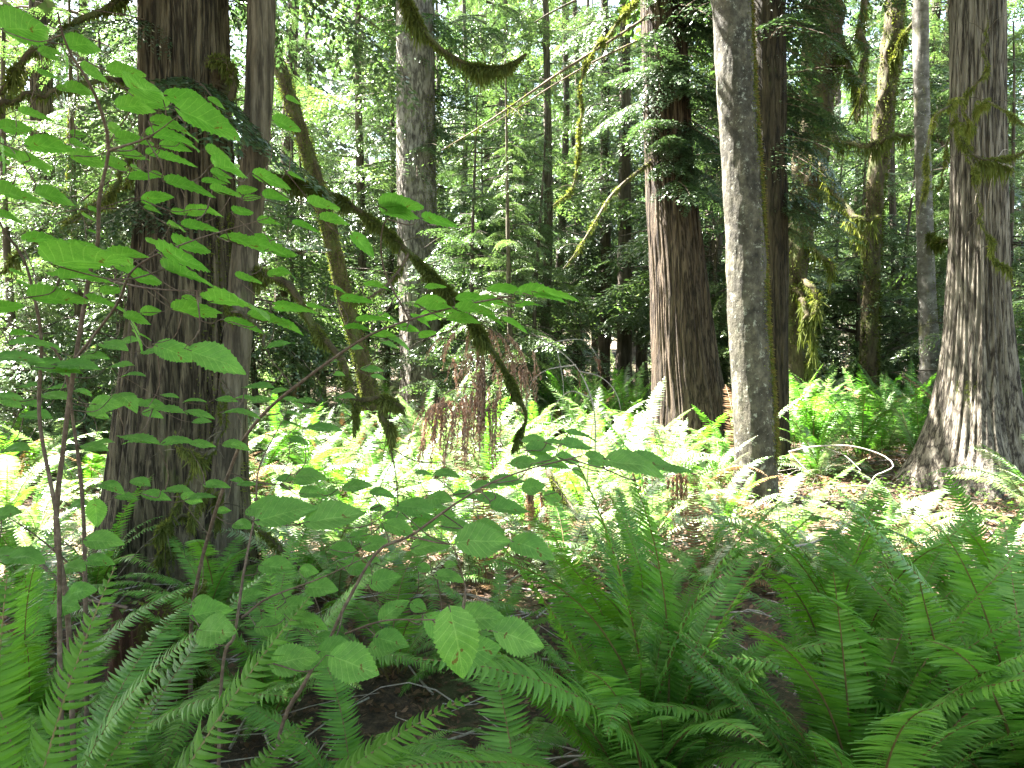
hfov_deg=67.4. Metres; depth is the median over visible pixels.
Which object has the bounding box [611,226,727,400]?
young conifer
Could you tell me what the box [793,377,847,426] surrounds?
sword fern
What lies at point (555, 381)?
sword fern
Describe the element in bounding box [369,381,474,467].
sword fern
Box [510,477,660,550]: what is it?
sword fern
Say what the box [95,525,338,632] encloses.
sword fern
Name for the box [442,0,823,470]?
cedar tree
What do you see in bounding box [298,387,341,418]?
sword fern
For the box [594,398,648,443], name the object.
sword fern
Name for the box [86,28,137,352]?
conifer tree
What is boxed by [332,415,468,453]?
sword fern
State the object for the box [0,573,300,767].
sword fern
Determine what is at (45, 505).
sword fern
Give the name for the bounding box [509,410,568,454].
sword fern
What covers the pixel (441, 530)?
sword fern
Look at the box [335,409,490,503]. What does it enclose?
sword fern
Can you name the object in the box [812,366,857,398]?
sword fern
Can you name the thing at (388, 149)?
conifer tree
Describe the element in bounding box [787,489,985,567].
sword fern
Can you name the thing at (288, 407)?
sword fern
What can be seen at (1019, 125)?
conifer tree
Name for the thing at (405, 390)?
sword fern
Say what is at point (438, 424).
sword fern
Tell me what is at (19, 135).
conifer tree
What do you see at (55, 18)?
conifer tree
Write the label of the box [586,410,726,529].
sword fern
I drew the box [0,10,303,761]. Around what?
hazel shrub
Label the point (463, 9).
conifer tree
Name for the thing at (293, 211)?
young conifer
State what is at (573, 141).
conifer tree
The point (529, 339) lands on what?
young conifer
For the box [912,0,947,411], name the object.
alder tree
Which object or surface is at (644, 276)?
conifer tree
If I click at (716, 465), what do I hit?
sword fern
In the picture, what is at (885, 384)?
sword fern
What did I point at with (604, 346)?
conifer tree
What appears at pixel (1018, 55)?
conifer tree
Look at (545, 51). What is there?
conifer tree
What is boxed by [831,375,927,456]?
sword fern
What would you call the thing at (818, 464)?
sword fern
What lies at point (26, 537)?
sword fern
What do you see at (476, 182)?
conifer tree
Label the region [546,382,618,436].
sword fern
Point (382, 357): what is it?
young conifer
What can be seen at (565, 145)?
conifer tree
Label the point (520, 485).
sword fern
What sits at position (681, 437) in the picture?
sword fern
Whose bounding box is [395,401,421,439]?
sword fern
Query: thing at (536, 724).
sword fern
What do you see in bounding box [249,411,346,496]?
sword fern
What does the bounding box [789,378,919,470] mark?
sword fern
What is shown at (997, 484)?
sword fern
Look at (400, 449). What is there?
sword fern
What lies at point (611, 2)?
sky
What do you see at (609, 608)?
sword fern
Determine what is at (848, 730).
sword fern
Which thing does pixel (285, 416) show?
sword fern
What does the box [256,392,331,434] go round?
sword fern
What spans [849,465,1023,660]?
sword fern
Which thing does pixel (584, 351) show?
young conifer
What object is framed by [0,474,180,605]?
sword fern
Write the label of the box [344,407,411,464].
sword fern
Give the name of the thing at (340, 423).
sword fern
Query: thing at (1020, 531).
sword fern
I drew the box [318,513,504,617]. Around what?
sword fern
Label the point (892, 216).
conifer tree
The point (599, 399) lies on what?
sword fern
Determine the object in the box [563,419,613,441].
sword fern
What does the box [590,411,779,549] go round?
sword fern
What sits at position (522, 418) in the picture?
sword fern
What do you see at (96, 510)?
hazel shrub
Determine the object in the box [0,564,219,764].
sword fern
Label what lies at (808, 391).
sword fern
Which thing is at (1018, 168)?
young conifer
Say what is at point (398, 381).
fern undergrowth
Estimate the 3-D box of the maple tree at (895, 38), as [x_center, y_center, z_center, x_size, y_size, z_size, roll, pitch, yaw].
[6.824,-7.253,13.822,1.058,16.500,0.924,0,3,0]
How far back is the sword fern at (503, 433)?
10.17 m
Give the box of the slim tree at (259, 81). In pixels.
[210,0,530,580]
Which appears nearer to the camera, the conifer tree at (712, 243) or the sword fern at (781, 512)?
the sword fern at (781, 512)
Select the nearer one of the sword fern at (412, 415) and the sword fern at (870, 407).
the sword fern at (870, 407)
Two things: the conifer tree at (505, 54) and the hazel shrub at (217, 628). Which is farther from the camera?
the conifer tree at (505, 54)
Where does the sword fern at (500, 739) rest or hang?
on the forest floor
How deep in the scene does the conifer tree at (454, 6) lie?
26.52 m
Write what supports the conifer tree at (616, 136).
on the forest floor
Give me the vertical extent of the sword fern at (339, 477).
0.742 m
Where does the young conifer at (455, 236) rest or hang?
on the forest floor
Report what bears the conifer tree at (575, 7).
on the forest floor
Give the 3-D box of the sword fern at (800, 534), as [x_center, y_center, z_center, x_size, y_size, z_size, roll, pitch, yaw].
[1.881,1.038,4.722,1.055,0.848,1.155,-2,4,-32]
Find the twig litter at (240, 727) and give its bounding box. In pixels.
[2,433,1023,767]
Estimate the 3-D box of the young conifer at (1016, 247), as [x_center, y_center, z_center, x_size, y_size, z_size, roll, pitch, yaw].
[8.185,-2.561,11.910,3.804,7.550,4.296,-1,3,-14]
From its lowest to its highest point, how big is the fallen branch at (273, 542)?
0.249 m
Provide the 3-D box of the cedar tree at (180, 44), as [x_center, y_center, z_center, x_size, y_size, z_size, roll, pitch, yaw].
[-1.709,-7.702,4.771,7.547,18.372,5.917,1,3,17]
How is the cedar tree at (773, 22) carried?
on the forest floor
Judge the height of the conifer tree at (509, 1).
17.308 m
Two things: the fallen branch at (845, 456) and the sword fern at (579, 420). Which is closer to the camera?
the fallen branch at (845, 456)
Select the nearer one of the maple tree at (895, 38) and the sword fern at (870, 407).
the sword fern at (870, 407)
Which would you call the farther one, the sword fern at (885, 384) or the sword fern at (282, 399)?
the sword fern at (282, 399)
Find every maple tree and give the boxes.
[788,0,913,411]
[858,0,911,407]
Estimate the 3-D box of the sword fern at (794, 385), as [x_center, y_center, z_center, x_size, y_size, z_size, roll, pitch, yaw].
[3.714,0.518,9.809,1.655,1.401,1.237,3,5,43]
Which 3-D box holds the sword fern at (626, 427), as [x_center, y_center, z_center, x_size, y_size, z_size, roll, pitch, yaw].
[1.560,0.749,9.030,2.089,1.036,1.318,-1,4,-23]
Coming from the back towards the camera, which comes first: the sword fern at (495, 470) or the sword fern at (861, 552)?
the sword fern at (495, 470)
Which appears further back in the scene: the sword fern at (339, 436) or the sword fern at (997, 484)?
the sword fern at (339, 436)
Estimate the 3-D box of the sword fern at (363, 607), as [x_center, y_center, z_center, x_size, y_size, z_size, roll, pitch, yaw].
[-0.589,1.244,3.447,1.188,0.787,1.337,-2,4,-32]
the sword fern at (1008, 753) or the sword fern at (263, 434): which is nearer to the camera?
the sword fern at (1008, 753)
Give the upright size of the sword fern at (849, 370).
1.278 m
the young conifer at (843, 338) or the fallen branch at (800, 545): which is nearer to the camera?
the fallen branch at (800, 545)
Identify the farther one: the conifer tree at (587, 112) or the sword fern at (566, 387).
the conifer tree at (587, 112)
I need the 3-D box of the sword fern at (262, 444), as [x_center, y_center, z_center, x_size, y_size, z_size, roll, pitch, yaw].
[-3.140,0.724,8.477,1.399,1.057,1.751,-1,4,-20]
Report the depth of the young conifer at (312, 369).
14.37 m
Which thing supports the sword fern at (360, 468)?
on the forest floor
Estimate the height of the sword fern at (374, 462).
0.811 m
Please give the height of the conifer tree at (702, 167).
17.288 m
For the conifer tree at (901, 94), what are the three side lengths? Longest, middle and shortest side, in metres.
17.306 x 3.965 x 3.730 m
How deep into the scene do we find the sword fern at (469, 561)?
4.72 m
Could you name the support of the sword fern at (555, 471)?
on the forest floor
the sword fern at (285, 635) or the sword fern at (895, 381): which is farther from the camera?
the sword fern at (895, 381)
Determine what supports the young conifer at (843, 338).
on the forest floor
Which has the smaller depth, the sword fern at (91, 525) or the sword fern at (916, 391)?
the sword fern at (91, 525)
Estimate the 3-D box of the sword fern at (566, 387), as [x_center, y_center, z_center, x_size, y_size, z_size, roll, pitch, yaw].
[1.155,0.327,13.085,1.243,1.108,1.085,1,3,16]
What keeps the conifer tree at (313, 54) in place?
on the forest floor
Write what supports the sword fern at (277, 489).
on the forest floor
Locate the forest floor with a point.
(374, 721)
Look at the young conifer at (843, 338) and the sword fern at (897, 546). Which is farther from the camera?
the young conifer at (843, 338)
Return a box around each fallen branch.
[37,564,128,609]
[251,520,299,568]
[545,469,590,543]
[786,501,889,547]
[788,445,893,497]
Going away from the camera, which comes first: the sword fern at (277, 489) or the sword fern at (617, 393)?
the sword fern at (277, 489)
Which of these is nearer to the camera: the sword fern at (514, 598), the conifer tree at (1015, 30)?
the sword fern at (514, 598)
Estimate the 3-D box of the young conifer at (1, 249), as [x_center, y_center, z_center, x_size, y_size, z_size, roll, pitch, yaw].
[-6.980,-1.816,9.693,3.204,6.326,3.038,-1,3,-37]
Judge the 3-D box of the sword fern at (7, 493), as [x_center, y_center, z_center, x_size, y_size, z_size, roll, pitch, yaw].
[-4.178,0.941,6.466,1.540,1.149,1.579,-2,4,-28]
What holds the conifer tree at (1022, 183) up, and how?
on the forest floor
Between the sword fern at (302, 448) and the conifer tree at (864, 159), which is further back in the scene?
the conifer tree at (864, 159)
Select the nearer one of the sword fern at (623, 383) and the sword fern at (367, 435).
the sword fern at (367, 435)
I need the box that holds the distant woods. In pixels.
[0,0,1023,357]
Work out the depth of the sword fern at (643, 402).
12.70 m
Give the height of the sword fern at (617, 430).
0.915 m
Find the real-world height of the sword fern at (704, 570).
0.633 m
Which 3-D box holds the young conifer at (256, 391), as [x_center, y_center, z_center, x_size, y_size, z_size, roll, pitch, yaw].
[-4.621,-2.699,13.463,3.909,8.929,4.261,-2,3,-17]
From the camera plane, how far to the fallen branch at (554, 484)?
5.39 m
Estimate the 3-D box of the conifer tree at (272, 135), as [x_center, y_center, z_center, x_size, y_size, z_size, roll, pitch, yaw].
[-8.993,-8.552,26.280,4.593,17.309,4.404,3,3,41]
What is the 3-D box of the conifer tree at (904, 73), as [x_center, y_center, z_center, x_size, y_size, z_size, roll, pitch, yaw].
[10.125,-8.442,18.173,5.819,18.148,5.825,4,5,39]
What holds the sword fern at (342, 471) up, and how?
on the forest floor
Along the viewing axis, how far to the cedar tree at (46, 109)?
11.37 m
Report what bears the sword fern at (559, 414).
on the forest floor
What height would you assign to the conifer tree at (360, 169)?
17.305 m
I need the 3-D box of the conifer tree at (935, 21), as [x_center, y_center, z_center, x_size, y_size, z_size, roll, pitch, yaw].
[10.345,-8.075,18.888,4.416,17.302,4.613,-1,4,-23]
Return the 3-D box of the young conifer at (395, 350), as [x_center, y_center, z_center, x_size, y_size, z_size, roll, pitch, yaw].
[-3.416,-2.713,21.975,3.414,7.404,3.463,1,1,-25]
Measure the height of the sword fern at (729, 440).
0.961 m
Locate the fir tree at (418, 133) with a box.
[307,0,510,417]
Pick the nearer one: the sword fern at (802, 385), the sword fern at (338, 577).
the sword fern at (338, 577)
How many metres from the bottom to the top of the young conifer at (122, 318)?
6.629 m
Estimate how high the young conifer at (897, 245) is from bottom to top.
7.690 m
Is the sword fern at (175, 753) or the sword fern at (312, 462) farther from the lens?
the sword fern at (312, 462)
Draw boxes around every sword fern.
[0,406,66,473]
[0,422,89,494]
[0,430,109,524]
[0,458,97,540]
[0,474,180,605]
[0,499,88,591]
[0,507,131,655]
[0,511,78,566]
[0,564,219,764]
[0,567,472,767]
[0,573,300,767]
[1,400,111,481]
[1,423,106,507]
[2,676,314,767]
[36,402,111,458]
[36,427,301,494]
[46,492,93,528]
[48,428,107,492]
[51,473,103,546]
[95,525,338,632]
[108,526,443,767]
[194,627,580,767]
[202,480,392,594]
[231,510,439,613]
[233,453,433,567]
[237,538,539,714]
[248,393,334,465]
[248,404,312,458]
[248,421,290,459]
[248,422,299,446]
[249,396,407,500]
[249,402,361,500]
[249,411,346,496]
[249,426,369,518]
[249,436,275,473]
[250,392,333,423]
[251,482,347,538]
[254,476,301,556]
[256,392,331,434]
[260,383,291,411]
[262,405,346,475]
[267,401,328,447]
[268,375,329,424]
[281,460,430,552]
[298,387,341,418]
[301,424,356,461]
[307,400,412,449]
[309,395,331,422]
[312,432,397,478]
[315,412,433,476]
[317,407,358,442]
[318,455,436,535]
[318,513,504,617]
[321,392,394,416]
[322,418,399,455]
[322,444,439,509]
[325,392,349,432]
[330,396,351,426]
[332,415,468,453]
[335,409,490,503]
[341,437,420,491]
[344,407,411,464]
[365,470,606,607]
[367,479,549,571]
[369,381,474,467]
[374,410,461,452]
[380,371,414,399]
[380,458,898,767]
[390,409,444,421]
[393,630,636,767]
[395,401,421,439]
[396,392,468,434]
[396,449,522,536]
[398,564,580,697]
[399,406,475,482]
[408,391,475,424]
[415,406,556,488]
[416,404,589,490]
[420,374,494,441]
[432,394,558,457]
[438,420,527,469]
[442,454,565,518]
[447,409,559,465]
[447,420,588,527]
[450,678,594,767]
[458,407,556,444]
[461,475,672,594]
[474,420,558,449]
[474,449,596,490]
[488,407,673,518]
[490,502,606,579]
[491,385,580,430]
[491,414,515,435]
[498,397,585,436]
[506,427,579,477]
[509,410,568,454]
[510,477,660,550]
[511,413,606,472]
[512,489,741,682]
[529,352,604,409]
[531,383,680,463]
[535,385,585,431]
[538,370,611,429]
[538,379,592,437]
[539,373,613,424]
[544,465,743,588]
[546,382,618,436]
[550,377,742,496]
[550,419,646,478]
[555,408,711,478]
[556,388,649,438]
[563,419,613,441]
[570,366,642,433]
[572,369,642,421]
[576,362,650,420]
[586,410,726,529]
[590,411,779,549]
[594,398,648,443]
[596,448,738,539]
[604,502,1023,767]
[611,362,650,422]
[618,435,766,508]
[619,476,811,607]
[627,390,649,423]
[631,382,650,419]
[637,401,732,499]
[647,410,732,464]
[651,386,817,483]
[656,488,808,584]
[659,427,775,491]
[661,456,800,533]
[672,481,1023,706]
[704,430,733,468]
[711,480,937,581]
[716,458,866,553]
[722,523,826,588]
[723,506,1023,767]
[771,494,1021,597]
[777,409,879,489]
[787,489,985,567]
[789,363,848,449]
[789,366,881,459]
[789,371,894,438]
[789,374,869,456]
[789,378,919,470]
[790,382,837,436]
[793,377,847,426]
[809,364,930,442]
[811,368,923,447]
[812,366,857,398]
[819,375,874,431]
[827,358,882,394]
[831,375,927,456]
[834,373,927,452]
[841,466,1014,552]
[843,376,923,424]
[846,377,926,464]
[849,370,902,399]
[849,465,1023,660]
[852,357,929,407]
[867,360,936,446]
[869,373,936,421]
[876,379,926,411]
[889,380,933,448]
[896,371,1023,432]
[897,386,929,418]
[897,502,1022,584]
[923,442,1023,504]
[931,431,1023,545]
[933,519,1023,572]
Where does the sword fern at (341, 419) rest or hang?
on the forest floor
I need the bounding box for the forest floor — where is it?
[0,341,1023,767]
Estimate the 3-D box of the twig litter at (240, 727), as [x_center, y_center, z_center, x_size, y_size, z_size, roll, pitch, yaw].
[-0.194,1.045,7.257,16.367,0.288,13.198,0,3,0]
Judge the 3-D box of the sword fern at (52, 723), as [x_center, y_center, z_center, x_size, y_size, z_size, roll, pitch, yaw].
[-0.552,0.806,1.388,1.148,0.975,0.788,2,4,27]
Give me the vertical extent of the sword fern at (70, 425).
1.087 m
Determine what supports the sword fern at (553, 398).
on the forest floor
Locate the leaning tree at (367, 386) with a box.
[274,27,381,445]
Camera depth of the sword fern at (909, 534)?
5.47 m
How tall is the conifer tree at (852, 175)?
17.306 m
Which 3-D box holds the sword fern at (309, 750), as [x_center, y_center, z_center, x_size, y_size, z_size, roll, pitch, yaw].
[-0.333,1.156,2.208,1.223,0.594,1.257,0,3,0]
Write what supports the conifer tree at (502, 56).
on the forest floor
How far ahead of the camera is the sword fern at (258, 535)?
5.37 m
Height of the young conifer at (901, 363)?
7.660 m
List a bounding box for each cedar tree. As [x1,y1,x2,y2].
[0,0,136,435]
[0,0,450,603]
[268,2,298,412]
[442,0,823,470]
[686,0,913,476]
[891,0,1023,500]
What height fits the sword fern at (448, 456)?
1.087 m
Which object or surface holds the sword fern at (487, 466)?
on the forest floor
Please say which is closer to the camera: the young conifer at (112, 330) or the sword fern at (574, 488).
the sword fern at (574, 488)
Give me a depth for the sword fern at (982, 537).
4.36 m
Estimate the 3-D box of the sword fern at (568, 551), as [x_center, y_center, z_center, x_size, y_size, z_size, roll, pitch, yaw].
[0.358,1.081,4.612,1.142,0.873,1.254,0,3,8]
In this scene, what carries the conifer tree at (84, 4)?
on the forest floor
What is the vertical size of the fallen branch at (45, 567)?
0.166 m
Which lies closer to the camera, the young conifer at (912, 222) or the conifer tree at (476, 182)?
the young conifer at (912, 222)
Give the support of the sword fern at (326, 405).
on the forest floor
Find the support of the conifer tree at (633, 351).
on the forest floor
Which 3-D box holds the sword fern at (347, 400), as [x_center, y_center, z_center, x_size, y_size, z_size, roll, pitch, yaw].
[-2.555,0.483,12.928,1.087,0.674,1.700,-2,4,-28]
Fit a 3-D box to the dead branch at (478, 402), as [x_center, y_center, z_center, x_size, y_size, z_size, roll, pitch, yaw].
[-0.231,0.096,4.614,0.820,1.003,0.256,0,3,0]
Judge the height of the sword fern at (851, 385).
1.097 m
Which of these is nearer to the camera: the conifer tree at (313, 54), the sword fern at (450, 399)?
the sword fern at (450, 399)
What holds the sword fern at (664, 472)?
on the forest floor
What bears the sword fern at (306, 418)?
on the forest floor
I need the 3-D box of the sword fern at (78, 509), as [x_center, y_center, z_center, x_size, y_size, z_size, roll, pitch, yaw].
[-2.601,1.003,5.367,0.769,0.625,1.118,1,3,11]
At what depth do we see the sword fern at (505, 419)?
9.87 m
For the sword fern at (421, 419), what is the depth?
10.94 m
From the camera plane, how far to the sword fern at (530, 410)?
11.25 m
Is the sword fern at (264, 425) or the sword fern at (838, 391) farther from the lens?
the sword fern at (838, 391)
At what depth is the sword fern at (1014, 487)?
6.42 m
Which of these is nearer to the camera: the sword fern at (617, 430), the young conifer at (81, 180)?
the sword fern at (617, 430)
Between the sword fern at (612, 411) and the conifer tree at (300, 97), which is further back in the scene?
the conifer tree at (300, 97)
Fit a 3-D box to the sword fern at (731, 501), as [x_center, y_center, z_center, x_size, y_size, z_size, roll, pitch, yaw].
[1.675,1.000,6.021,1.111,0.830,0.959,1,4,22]
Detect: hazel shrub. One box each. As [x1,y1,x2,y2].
[0,4,373,767]
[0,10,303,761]
[0,237,237,751]
[68,192,602,766]
[187,422,407,767]
[235,428,692,767]
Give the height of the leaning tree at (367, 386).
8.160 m
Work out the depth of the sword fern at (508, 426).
11.69 m
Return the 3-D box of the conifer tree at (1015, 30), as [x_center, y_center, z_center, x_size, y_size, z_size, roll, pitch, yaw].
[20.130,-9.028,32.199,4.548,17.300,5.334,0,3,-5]
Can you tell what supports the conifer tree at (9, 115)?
on the forest floor
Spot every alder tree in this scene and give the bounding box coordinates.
[710,0,780,502]
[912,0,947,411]
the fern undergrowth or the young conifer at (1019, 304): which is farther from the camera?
the fern undergrowth
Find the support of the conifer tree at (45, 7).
on the forest floor
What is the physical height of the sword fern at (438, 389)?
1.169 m
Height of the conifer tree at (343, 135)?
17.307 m
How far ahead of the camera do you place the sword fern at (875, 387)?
12.10 m
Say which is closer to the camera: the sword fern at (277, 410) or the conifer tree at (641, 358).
the sword fern at (277, 410)
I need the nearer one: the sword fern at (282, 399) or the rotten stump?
the rotten stump
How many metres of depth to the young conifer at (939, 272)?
16.96 m
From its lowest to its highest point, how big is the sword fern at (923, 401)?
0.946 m
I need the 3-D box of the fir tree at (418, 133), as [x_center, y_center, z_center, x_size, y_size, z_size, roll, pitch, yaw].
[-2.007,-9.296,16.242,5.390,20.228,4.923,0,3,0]
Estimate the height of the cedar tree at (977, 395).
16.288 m
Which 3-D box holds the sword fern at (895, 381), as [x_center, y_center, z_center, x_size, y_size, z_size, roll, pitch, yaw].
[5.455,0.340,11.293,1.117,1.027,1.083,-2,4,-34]
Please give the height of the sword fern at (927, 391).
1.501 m
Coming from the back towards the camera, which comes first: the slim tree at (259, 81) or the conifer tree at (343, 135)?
the conifer tree at (343, 135)
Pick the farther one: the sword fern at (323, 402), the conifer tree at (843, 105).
the conifer tree at (843, 105)
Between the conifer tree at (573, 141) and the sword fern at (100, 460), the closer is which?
the sword fern at (100, 460)
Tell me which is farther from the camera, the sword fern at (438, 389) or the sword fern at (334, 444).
the sword fern at (438, 389)
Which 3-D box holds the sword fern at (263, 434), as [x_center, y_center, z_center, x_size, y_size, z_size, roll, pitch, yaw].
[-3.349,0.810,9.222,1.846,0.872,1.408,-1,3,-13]
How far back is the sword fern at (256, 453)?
8.12 m
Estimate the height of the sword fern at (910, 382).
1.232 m
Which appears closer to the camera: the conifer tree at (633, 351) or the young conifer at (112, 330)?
the young conifer at (112, 330)
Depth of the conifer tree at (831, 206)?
20.66 m
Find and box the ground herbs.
[0,396,1023,698]
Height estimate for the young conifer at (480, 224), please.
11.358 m
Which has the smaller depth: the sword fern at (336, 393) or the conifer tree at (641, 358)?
the sword fern at (336, 393)
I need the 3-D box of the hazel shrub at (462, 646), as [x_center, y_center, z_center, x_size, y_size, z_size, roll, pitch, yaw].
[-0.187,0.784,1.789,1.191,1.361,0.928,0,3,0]
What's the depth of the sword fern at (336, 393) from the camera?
12.43 m
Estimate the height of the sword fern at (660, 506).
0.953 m
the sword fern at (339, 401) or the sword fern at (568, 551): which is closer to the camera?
the sword fern at (568, 551)
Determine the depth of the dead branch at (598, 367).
5.09 m
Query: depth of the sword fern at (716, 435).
8.18 m
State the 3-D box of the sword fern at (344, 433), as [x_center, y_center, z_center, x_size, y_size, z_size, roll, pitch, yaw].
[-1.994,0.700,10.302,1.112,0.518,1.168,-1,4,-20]
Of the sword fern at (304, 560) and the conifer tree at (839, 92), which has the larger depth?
the conifer tree at (839, 92)
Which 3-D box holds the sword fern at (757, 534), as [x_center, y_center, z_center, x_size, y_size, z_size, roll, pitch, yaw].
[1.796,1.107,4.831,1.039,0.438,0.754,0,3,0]
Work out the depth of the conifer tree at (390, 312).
19.97 m
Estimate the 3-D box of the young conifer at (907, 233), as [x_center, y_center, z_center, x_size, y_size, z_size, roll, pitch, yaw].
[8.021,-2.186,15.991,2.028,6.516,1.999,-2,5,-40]
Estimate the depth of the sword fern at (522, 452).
8.82 m
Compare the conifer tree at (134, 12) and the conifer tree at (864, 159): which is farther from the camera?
the conifer tree at (864, 159)
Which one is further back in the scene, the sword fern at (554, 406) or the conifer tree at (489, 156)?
the conifer tree at (489, 156)
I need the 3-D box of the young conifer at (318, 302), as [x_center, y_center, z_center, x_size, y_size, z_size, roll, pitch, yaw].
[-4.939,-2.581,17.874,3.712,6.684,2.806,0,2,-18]
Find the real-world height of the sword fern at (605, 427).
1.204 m
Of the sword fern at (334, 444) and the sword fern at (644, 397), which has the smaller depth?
the sword fern at (334, 444)
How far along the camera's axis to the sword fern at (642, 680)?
2.20 m
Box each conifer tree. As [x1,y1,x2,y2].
[0,0,56,228]
[0,0,89,14]
[0,0,99,343]
[0,0,136,389]
[7,0,107,325]
[8,0,136,341]
[68,3,138,319]
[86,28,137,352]
[234,0,323,377]
[241,0,395,397]
[253,6,351,342]
[266,0,442,396]
[279,22,325,235]
[294,0,396,375]
[313,1,396,327]
[319,0,466,394]
[344,0,457,348]
[385,0,509,377]
[436,0,532,380]
[437,0,565,367]
[441,0,645,403]
[443,0,537,378]
[445,0,593,334]
[449,47,519,293]
[453,0,539,376]
[479,0,568,372]
[501,0,637,375]
[512,0,642,366]
[515,0,638,390]
[523,0,724,399]
[526,6,640,368]
[531,47,569,310]
[539,0,648,390]
[553,0,636,374]
[563,35,640,374]
[574,18,822,379]
[585,5,650,392]
[600,13,797,371]
[613,62,649,360]
[633,18,852,393]
[787,5,887,327]
[794,0,887,364]
[808,3,949,384]
[809,0,913,366]
[821,0,1023,328]
[824,38,881,324]
[831,0,913,321]
[832,0,1023,338]
[854,0,1023,319]
[861,0,940,378]
[895,30,915,345]
[930,0,1023,340]
[948,1,1022,272]
[1007,0,1023,283]
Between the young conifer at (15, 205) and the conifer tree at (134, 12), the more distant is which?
the conifer tree at (134, 12)
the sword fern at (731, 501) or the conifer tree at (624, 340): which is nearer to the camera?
the sword fern at (731, 501)
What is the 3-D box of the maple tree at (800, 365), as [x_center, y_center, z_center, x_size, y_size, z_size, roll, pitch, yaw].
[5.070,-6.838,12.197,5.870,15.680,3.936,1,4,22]
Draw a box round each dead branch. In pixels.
[406,323,540,482]
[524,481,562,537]
[526,333,633,450]
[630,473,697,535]
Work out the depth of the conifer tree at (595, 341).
29.24 m
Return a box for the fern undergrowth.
[0,347,918,415]
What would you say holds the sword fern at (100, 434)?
on the forest floor
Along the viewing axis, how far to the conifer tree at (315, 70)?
25.39 m
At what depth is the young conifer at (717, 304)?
13.61 m
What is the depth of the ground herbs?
5.63 m
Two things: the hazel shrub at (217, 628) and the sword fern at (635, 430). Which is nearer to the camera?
the hazel shrub at (217, 628)
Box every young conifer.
[0,0,116,419]
[0,0,255,469]
[0,0,307,396]
[0,3,110,470]
[0,158,88,426]
[25,68,127,396]
[27,0,130,466]
[229,3,366,421]
[235,0,412,428]
[254,142,382,403]
[257,150,340,421]
[304,37,459,392]
[333,0,588,404]
[335,162,399,385]
[378,94,555,418]
[441,60,579,439]
[461,102,625,420]
[512,110,616,375]
[600,19,845,429]
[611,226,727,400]
[709,220,733,423]
[720,31,910,397]
[800,46,942,391]
[806,164,865,400]
[811,0,1016,387]
[840,165,917,397]
[859,89,1022,392]
[890,21,1023,397]
[891,21,1023,413]
[900,188,948,381]
[1012,286,1023,395]
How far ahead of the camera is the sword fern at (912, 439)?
8.65 m
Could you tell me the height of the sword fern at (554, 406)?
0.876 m
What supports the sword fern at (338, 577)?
on the forest floor
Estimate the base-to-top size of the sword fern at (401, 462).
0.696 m
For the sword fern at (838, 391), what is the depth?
12.77 m
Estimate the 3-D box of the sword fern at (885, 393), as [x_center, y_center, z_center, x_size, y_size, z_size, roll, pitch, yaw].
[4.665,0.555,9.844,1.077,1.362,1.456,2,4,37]
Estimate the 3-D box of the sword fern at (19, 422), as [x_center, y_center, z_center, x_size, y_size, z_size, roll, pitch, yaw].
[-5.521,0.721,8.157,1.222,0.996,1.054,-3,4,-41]
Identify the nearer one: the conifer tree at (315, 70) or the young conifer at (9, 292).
the young conifer at (9, 292)
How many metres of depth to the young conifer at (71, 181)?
8.55 m
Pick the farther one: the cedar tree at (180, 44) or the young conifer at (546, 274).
the young conifer at (546, 274)
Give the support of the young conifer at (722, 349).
on the forest floor
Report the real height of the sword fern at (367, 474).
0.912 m
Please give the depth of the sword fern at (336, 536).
5.38 m
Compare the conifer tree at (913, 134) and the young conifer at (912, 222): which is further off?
the conifer tree at (913, 134)
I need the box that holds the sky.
[1,0,1023,340]
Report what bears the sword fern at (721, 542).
on the forest floor
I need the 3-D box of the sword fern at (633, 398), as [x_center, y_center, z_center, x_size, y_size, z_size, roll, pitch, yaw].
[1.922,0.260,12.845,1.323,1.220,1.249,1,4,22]
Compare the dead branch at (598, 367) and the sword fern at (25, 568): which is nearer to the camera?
the sword fern at (25, 568)
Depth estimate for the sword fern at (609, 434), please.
8.76 m
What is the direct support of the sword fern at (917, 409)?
on the forest floor
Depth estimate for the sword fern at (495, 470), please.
7.08 m
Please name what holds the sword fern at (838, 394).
on the forest floor
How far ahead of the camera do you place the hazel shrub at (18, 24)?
1.52 m
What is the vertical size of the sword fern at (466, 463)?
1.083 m
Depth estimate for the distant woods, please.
50.71 m
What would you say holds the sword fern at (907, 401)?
on the forest floor
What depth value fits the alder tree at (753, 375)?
7.05 m
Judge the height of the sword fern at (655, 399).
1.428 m
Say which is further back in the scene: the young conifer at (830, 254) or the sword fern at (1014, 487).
the young conifer at (830, 254)
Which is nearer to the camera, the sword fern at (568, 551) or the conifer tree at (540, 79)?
the sword fern at (568, 551)
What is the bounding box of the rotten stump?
[104,576,209,711]
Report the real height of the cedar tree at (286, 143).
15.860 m
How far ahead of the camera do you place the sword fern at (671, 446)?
8.81 m
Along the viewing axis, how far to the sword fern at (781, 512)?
5.60 m
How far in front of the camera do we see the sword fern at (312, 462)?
6.71 m
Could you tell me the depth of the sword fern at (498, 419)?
10.22 m
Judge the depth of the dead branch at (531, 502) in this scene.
5.60 m
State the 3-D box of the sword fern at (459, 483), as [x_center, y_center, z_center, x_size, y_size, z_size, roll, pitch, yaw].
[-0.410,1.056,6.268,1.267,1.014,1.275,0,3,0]
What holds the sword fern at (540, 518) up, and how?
on the forest floor

